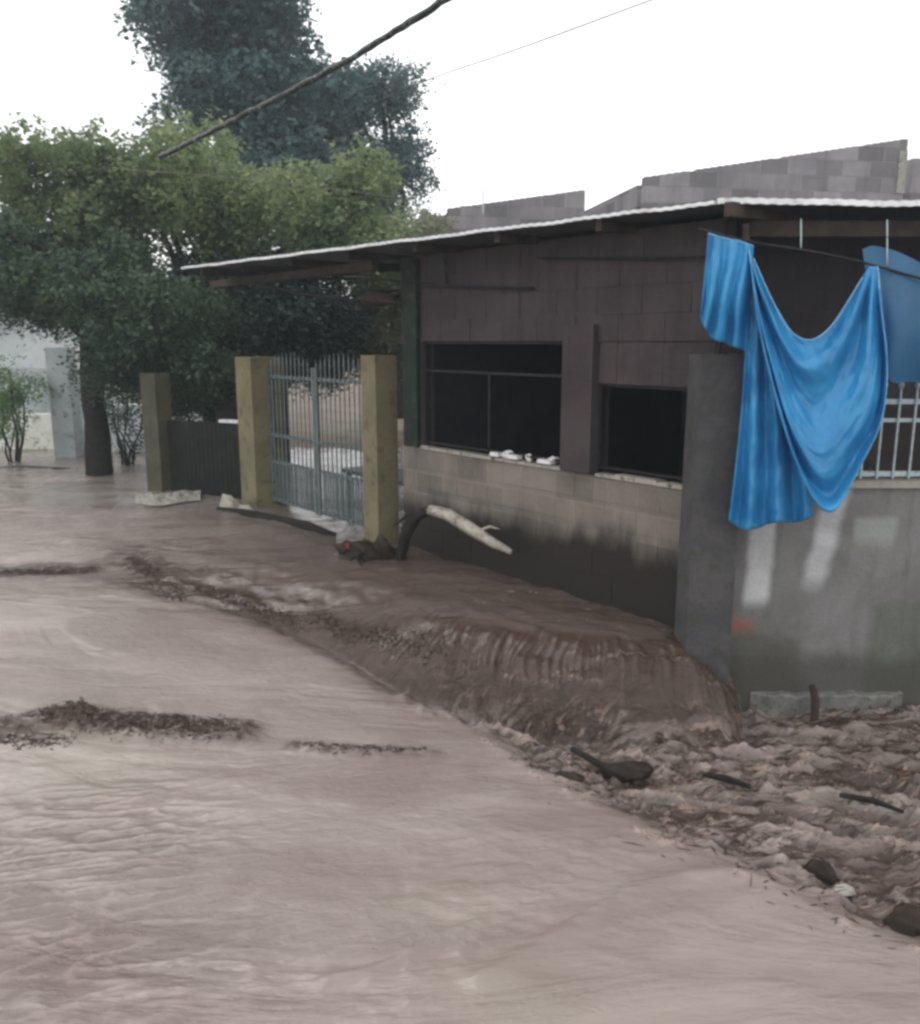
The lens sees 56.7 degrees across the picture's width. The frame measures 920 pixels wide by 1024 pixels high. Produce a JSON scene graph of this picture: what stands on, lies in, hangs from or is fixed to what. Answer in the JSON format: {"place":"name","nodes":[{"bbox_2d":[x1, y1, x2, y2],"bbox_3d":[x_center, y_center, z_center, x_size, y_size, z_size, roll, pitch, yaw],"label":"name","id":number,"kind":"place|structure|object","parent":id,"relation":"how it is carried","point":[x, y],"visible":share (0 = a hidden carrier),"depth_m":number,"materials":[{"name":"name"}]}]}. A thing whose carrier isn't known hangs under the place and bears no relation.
{"place":"outdoors","nodes":[
{"label":"outdoors","id":0,"kind":"place"},
{"bbox_2d":[128,359,403,447],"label":"ground","id":1,"kind":"structure","parent":0,"point":[400,432],"depth_m":21.61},
{"bbox_2d":[0,413,53,448],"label":"wall","id":2,"kind":"structure","parent":1,"relation":"on","point":[40,433],"depth_m":15.62,"materials":[{"name":"white paint"}]},
{"bbox_2d":[0,354,57,461],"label":"bush","id":3,"kind":"object","parent":1,"relation":"on","point":[8,395],"visible":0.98,"depth_m":13.90,"materials":[{"name":"green plant"}]},
{"bbox_2d":[0,368,80,412],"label":"fence wall","id":4,"kind":"structure","parent":1,"relation":"on","point":[43,407],"depth_m":16.46,"materials":[{"name":"grey paint"}]},
{"bbox_2d":[0,309,124,403],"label":"white house","id":5,"kind":"structure","parent":1,"relation":"on","point":[33,351],"depth_m":17.73,"materials":[{"name":"paint"}]},
{"bbox_2d":[45,347,83,457],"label":"street pillar","id":6,"kind":"structure","parent":1,"relation":"on","point":[67,431],"depth_m":14.47,"materials":[{"name":"grey paint"}]},
{"bbox_2d":[105,393,144,465],"bbox_3d":[-5.334,-1.388,13.612,0.929,2.003,1.290,0,11,0],"label":"bush","id":7,"kind":"object","parent":1,"relation":"on","point":[125,457],"visible":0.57,"depth_m":13.53,"materials":[{"name":"green plant"}]},
{"bbox_2d":[0,204,264,475],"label":"tree","id":8,"kind":"object","parent":1,"relation":"on","point":[121,313],"visible":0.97,"depth_m":11.17,"materials":[{"name":"green plant"}]},
{"bbox_2d":[80,404,202,452],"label":"wall","id":9,"kind":"structure","parent":1,"relation":"on","point":[114,443],"depth_m":15.20,"materials":[{"name":"paint"}]},
{"bbox_2d":[139,372,171,491],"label":"gate pillar","id":10,"kind":"structure","parent":1,"relation":"on","point":[156,401],"depth_m":11.10,"materials":[{"name":"beige concrete"}]},
{"bbox_2d":[172,399,215,421],"bbox_3d":[-4.034,-1.248,13.049,1.302,1.944,1.061,0,11,0],"label":"bush","id":11,"kind":"object","parent":1,"relation":"on","point":[205,416],"visible":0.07,"depth_m":12.86,"materials":[{"name":"green plant"}]},
{"bbox_2d":[167,420,241,498],"bbox_3d":[-3.183,-0.532,10.945,1.452,1.250,0.060,6,13,26],"label":"sheet fence","id":12,"kind":"object","parent":1,"relation":"on","point":[204,457],"visible":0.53,"depth_m":10.92,"materials":[{"name":"grey metal"}]},
{"bbox_2d":[219,419,237,422],"bbox_3d":[-2.786,-1.127,10.619,0.500,0.035,0.090,6,13,26],"label":"board","id":13,"kind":"object","parent":12,"relation":"on","point":[227,421],"visible":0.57,"depth_m":10.63,"materials":[{"name":"white plastic"}]},
{"bbox_2d":[0,100,429,421],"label":"tree","id":14,"kind":"object","parent":1,"relation":"on","point":[97,200],"visible":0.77,"depth_m":11.67,"materials":[{"name":"green plant"}]},
{"bbox_2d":[112,0,390,253],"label":"tree","id":15,"kind":"object","parent":1,"relation":"on","point":[230,58],"visible":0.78,"depth_m":17.64,"materials":[{"name":"green plant"}]},
{"bbox_2d":[214,360,289,481],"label":"garden wall","id":16,"kind":"structure","parent":1,"relation":"on","point":[229,411],"depth_m":12.09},
{"bbox_2d":[120,234,384,421],"bbox_3d":[-3.100,-2.239,13.112,3.934,3.930,2.883,0,11,0],"label":"tree","id":17,"kind":"object","parent":1,"relation":"on","point":[284,322],"visible":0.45,"depth_m":12.30,"materials":[{"name":"green plant"}]},
{"bbox_2d":[235,357,285,506],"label":"gate pillar","id":18,"kind":"structure","parent":1,"relation":"on","point":[253,425],"depth_m":10.14,"materials":[{"name":"beige concrete"}]},
{"bbox_2d":[267,352,363,526],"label":"gate","id":19,"kind":"structure","parent":18,"relation":"attached to","point":[347,503],"depth_m":9.35,"materials":[{"name":"metal"}]},
{"bbox_2d":[360,355,398,541],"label":"gate pillar","id":20,"kind":"structure","parent":1,"relation":"on","point":[379,435],"depth_m":8.31,"materials":[{"name":"beige concrete"}]},
{"bbox_2d":[331,47,449,418],"bbox_3d":[-1.893,-6.301,20.105,3.075,8.705,3.449,-2,12,-11],"label":"tree","id":21,"kind":"object","parent":1,"relation":"on","point":[401,104],"visible":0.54,"depth_m":19.25,"materials":[{"name":"green plant"}]},
{"bbox_2d":[331,206,458,386],"bbox_3d":[-1.135,-2.765,14.125,2.581,4.503,2.138,0,11,0],"label":"tree","id":22,"kind":"object","parent":1,"relation":"on","point":[387,325],"visible":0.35,"depth_m":13.60,"materials":[{"name":"green plant"}]},
{"bbox_2d":[439,190,584,232],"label":"building","id":23,"kind":"structure","parent":1,"relation":"on","point":[537,208],"depth_m":14.10,"materials":[{"name":"grey paint"}]},
{"bbox_2d":[482,190,483,213],"bbox_3d":[0.367,-4.948,13.594,0.025,0.362,0.023,0,11,0],"label":"rebar","id":24,"kind":"object","parent":23,"relation":"on","point":[482,201],"visible":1,"depth_m":13.59,"materials":[{"name":"metal"}]},
{"bbox_2d":[181,197,919,626],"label":"house","id":25,"kind":"structure","parent":1,"relation":"on","point":[579,367],"depth_m":6.46,"materials":[{"name":"grey concrete"}]},
{"bbox_2d":[259,284,388,300],"bbox_3d":[-1.439,-2.222,8.575,2.115,0.232,0.073,11,16,43],"label":"wall cable","id":26,"kind":"object","parent":25,"relation":"hanging from","point":[311,294],"depth_m":8.60,"materials":[{"name":"black rubber"}]},
{"bbox_2d":[357,289,398,305],"bbox_3d":[-0.779,-1.999,7.952,0.531,0.158,0.239,6,13,29],"label":"rag bundle","id":27,"kind":"object","parent":26,"relation":"hanging from","point":[371,297],"visible":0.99,"depth_m":7.89,"materials":[{"name":"brown fabric"}]},
{"bbox_2d":[302,289,400,302],"bbox_3d":[-0.985,-2.457,9.582,0.019,0.080,3.506,-8,14,-36],"label":"clothes line","id":28,"kind":"object","parent":25,"relation":"attached to","point":[346,296],"visible":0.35,"depth_m":10.09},
{"bbox_2d":[314,278,533,289],"bbox_3d":[-0.433,-2.037,7.580,0.075,0.241,2.956,-10,15,-42],"label":"wall cable","id":29,"kind":"object","parent":25,"relation":"attached to","point":[461,286],"depth_m":7.40,"materials":[{"name":"black rubber"}]},
{"bbox_2d":[444,258,447,284],"bbox_3d":[-0.121,-2.049,7.290,0.023,0.242,0.043,-9,15,-39],"label":"wall cable","id":30,"kind":"object","parent":25,"relation":"attached to","point":[445,269],"depth_m":7.28,"materials":[{"name":"black rubber"}]},
{"bbox_2d":[425,342,561,461],"bbox_3d":[0.265,-0.948,7.175,0.050,0.945,1.760,-9,15,-39],"label":"window","id":31,"kind":"structure","parent":25,"relation":"in","point":[428,371],"depth_m":7.33,"materials":[{"name":"black metal"}]},
{"bbox_2d":[489,451,501,456],"bbox_3d":[0.303,-0.484,7.127,0.063,0.030,0.110,-9,15,-39],"label":"white slab","id":32,"kind":"object","parent":25,"relation":"on","point":[497,454],"depth_m":7.10,"materials":[{"name":"plastic"}]},
{"bbox_2d":[501,450,513,457],"bbox_3d":[0.403,-0.479,7.082,0.125,0.069,0.048,1,11,6],"label":"plastic scrap","id":33,"kind":"object","parent":25,"relation":"on","point":[504,454],"visible":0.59,"depth_m":7.07,"materials":[{"name":"white plastic"}]},
{"bbox_2d":[506,454,522,459],"bbox_3d":[0.445,-0.451,6.962,0.063,0.030,0.130,-9,15,-39],"label":"white slab","id":34,"kind":"object","parent":25,"relation":"on","point":[514,456],"depth_m":6.93,"materials":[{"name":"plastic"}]},
{"bbox_2d":[525,454,532,461],"bbox_3d":[0.558,-0.440,6.906,0.061,0.066,0.043,6,13,29],"label":"plastic scrap","id":35,"kind":"object","parent":25,"relation":"on","point":[529,459],"visible":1,"depth_m":6.89,"materials":[{"name":"white plastic"}]},
{"bbox_2d":[536,458,555,464],"bbox_3d":[0.675,-0.397,6.691,0.063,0.030,0.150,-9,15,-39],"label":"white slab","id":36,"kind":"object","parent":25,"relation":"on","point":[546,461],"depth_m":6.66,"materials":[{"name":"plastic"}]},
{"bbox_2d":[548,456,558,464],"bbox_3d":[0.731,-0.403,6.695,0.108,0.076,0.064,0,11,0],"label":"plastic scrap","id":37,"kind":"object","parent":25,"relation":"on","point":[552,458],"visible":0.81,"depth_m":6.68,"materials":[{"name":"white plastic"}]},
{"bbox_2d":[537,255,705,258],"bbox_3d":[1.085,-1.755,5.871,0.030,0.117,1.551,-9,14,-38],"label":"wall cable","id":38,"kind":"object","parent":25,"relation":"attached to","point":[623,257],"depth_m":5.85,"materials":[{"name":"black rubber"}]},
{"bbox_2d":[598,384,686,479],"bbox_3d":[1.352,-0.546,5.928,0.050,0.645,0.960,-9,15,-39],"label":"window","id":39,"kind":"structure","parent":25,"relation":"in","point":[603,393],"depth_m":6.22,"materials":[{"name":"black metal"}]},
{"bbox_2d":[678,391,686,482],"bbox_3d":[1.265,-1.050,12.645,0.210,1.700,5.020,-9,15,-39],"label":"window frame","id":40,"kind":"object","parent":39,"relation":"attached to","point":[682,429],"depth_m":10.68,"materials":[{"name":"black metal"}]},
{"bbox_2d":[800,218,801,247],"bbox_3d":[1.980,-1.614,4.950,0.010,0.177,0.048,0,11,0],"label":"wire tie","id":41,"kind":"object","parent":25,"relation":"hanging from","point":[801,233],"visible":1,"depth_m":4.95,"materials":[{"name":"metal"}]},
{"bbox_2d":[698,228,919,279],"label":"hanging line","id":42,"kind":"object","parent":41,"relation":"hanging from","point":[811,251],"visible":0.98,"depth_m":4.93,"materials":[{"name":"black"}]},
{"bbox_2d":[700,233,919,529],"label":"tarpaulin","id":43,"kind":"object","parent":42,"relation":"hanging from","point":[812,413],"visible":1,"depth_m":5.00,"materials":[{"name":"blue plastic"}]},
{"bbox_2d":[886,219,887,266],"bbox_3d":[2.485,-1.565,4.959,0.008,0.267,0.048,-2,11,-9],"label":"wire tie","id":44,"kind":"object","parent":25,"relation":"hanging from","point":[887,243],"visible":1,"depth_m":4.96,"materials":[{"name":"metal"}]},
{"bbox_2d":[674,354,744,684],"bbox_3d":[1.617,0.347,5.607,0.295,2.720,0.300,0,11,0],"label":"concrete post","id":45,"kind":"object","parent":1,"relation":"on","point":[706,575],"visible":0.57,"depth_m":5.42,"materials":[{"name":"grey concrete"}]},
{"bbox_2d":[742,223,749,354],"bbox_3d":[1.712,-1.325,5.089,0.107,0.758,0.052,0,11,0],"label":"wooden prop","id":46,"kind":"object","parent":45,"relation":"on","point":[745,231],"visible":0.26,"depth_m":5.01,"materials":[{"name":"brown wood"}]},
{"bbox_2d":[573,139,907,216],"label":"building","id":47,"kind":"structure","parent":1,"relation":"on","point":[875,171],"depth_m":11.50,"materials":[{"name":"grey paint"}]},
{"bbox_2d":[729,476,919,712],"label":"yard wall","id":48,"kind":"structure","parent":1,"relation":"on","point":[823,601],"depth_m":5.68,"materials":[{"name":"concrete"}]},
{"bbox_2d":[857,382,919,478],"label":"railing","id":49,"kind":"object","parent":48,"relation":"on","point":[898,419],"visible":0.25,"depth_m":5.52,"materials":[{"name":"metal"}]},
{"bbox_2d":[749,690,902,716],"bbox_3d":[2.500,1.351,5.807,1.040,0.272,0.071,0,11,0],"label":"concrete ledge","id":50,"kind":"object","parent":1,"relation":"on","point":[785,703],"visible":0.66,"depth_m":5.78,"materials":[{"name":"grey concrete"}]},
{"bbox_2d":[903,158,919,200],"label":"building","id":51,"kind":"structure","parent":1,"relation":"on","point":[912,187],"depth_m":12.81,"materials":[{"name":"grey paint"}]},
{"bbox_2d":[102,167,476,207],"bbox_3d":[-2.075,-3.939,10.294,4.570,0.472,0.275,0,11,0],"label":"thin cable","id":52,"kind":"object","parent":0,"point":[288,183],"visible":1,"depth_m":10.27,"materials":[{"name":"black rubber"}]},
{"bbox_2d":[158,0,451,158],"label":"cable bundle","id":53,"kind":"object","parent":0,"point":[434,6],"visible":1,"depth_m":7.47,"materials":[{"name":"black rubber"}]},
{"bbox_2d":[0,446,919,1023],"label":"flood water","id":54,"kind":"structure","parent":0,"point":[460,868],"depth_m":4.55,"materials":[{"name":"brown liquid"}]},
{"bbox_2d":[0,466,76,468],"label":"kerb log","id":55,"kind":"object","parent":54,"relation":"on","point":[37,467],"visible":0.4,"depth_m":13.36,"materials":[{"name":"brown wood"}]},
{"bbox_2d":[135,490,200,505],"bbox_3d":[-3.666,-0.220,10.681,0.806,0.101,1.003,-3,12,-17],"label":"plastic sheet","id":56,"kind":"object","parent":54,"relation":"on","point":[169,498],"visible":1,"depth_m":10.49,"materials":[{"name":"white plastic"}]},
{"bbox_2d":[219,494,252,509],"bbox_3d":[-2.623,-0.028,10.072,0.494,0.372,0.243,3,12,14],"label":"sack","id":57,"kind":"object","parent":54,"relation":"on","point":[229,501],"visible":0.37,"depth_m":10.01,"materials":[{"name":"beige fabric"}]},
{"bbox_2d":[216,507,336,535],"bbox_3d":[-2.034,0.091,9.443,2.098,0.135,0.182,10,15,40],"label":"floating log","id":58,"kind":"object","parent":54,"relation":"on","point":[304,525],"visible":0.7,"depth_m":9.36,"materials":[{"name":"brown wood"}]},
{"bbox_2d":[332,534,395,566],"bbox_3d":[-0.912,0.396,7.845,0.670,0.351,0.570,6,13,27],"label":"debris heap","id":59,"kind":"object","parent":54,"relation":"on","point":[380,548],"visible":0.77,"depth_m":7.78,"materials":[{"name":"brown plant"}]},
{"bbox_2d":[340,466,403,492],"bbox_3d":[-0.796,-0.182,10.165,0.550,0.570,1.450,-9,15,-39],"label":"yard table","id":60,"kind":"object","parent":54,"relation":"in","point":[401,477],"visible":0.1,"depth_m":10.25,"materials":[{"name":"metal"}]},
{"bbox_2d":[393,505,512,560],"bbox_3d":[-0.110,0.359,7.369,1.457,0.802,0.172,9,15,38],"label":"fallen branch","id":61,"kind":"object","parent":54,"relation":"in","point":[464,525],"visible":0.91,"depth_m":7.31,"materials":[{"name":"beige wood"}]},
{"bbox_2d":[0,554,919,948],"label":"floating litter","id":62,"kind":"object","parent":54,"relation":"on","point":[88,714],"visible":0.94,"depth_m":5.19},
{"bbox_2d":[554,771,584,781],"bbox_3d":[0.615,1.511,4.848,0.199,0.072,0.091,0,11,0],"label":"rock","id":63,"kind":"object","parent":54,"relation":"in","point":[577,777],"visible":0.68,"depth_m":4.83,"materials":[{"name":"stone"}]},
{"bbox_2d":[570,746,626,779],"bbox_3d":[0.775,1.438,4.904,0.095,0.076,0.412,-9,14,-38],"label":"stick","id":64,"kind":"object","parent":54,"relation":"in","point":[594,761],"visible":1,"depth_m":4.84,"materials":[{"name":"brown wood"}]},
{"bbox_2d":[594,760,653,782],"bbox_3d":[0.963,1.514,4.972,0.364,0.128,0.159,0,11,0],"label":"rock","id":65,"kind":"object","parent":54,"relation":"in","point":[632,771],"visible":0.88,"depth_m":4.93,"materials":[{"name":"black stone"}]},
{"bbox_2d":[702,772,750,788],"bbox_3d":[1.464,1.478,4.689,0.262,0.090,0.087,4,12,17],"label":"stick","id":66,"kind":"object","parent":54,"relation":"in","point":[726,779],"visible":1,"depth_m":4.67,"materials":[{"name":"brown wood"}]},
{"bbox_2d":[808,684,819,720],"bbox_3d":[2.363,1.284,5.687,0.069,0.264,0.101,0,11,0],"label":"stake","id":67,"kind":"object","parent":54,"relation":"in","point":[815,702],"visible":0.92,"depth_m":5.67,"materials":[{"name":"brown wood"}]},
{"bbox_2d":[802,859,839,884],"bbox_3d":[1.700,1.742,4.050,0.169,0.202,0.132,0,11,0],"label":"rock","id":68,"kind":"object","parent":54,"relation":"in","point":[822,870],"visible":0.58,"depth_m":4.01,"materials":[{"name":"black stone"}]},
{"bbox_2d":[833,883,855,897],"bbox_3d":[1.750,1.736,3.898,0.114,0.051,0.078,-5,12,-24],"label":"rock","id":69,"kind":"object","parent":54,"relation":"in","point":[849,891],"visible":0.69,"depth_m":3.88,"materials":[{"name":"white stone"}]},
{"bbox_2d":[839,793,903,813],"bbox_3d":[2.164,1.525,4.486,0.311,0.066,0.042,6,13,27],"label":"stick","id":70,"kind":"object","parent":54,"relation":"in","point":[872,800],"visible":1,"depth_m":4.47,"materials":[{"name":"brown wood"}]},
{"bbox_2d":[882,902,919,936],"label":"rock","id":71,"kind":"object","parent":54,"relation":"in","point":[902,918],"visible":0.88,"depth_m":3.57,"materials":[{"name":"brown stone"}]},
{"bbox_2d":[0,0,919,313],"label":"sky","id":72,"kind":"structure","parent":0,"point":[600,107],"materials":[{"name":"white"}]},
{"bbox_2d":[323,0,651,128],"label":"thin cable","id":73,"kind":"object","parent":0,"point":[496,56],"visible":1,"depth_m":8.78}
]}

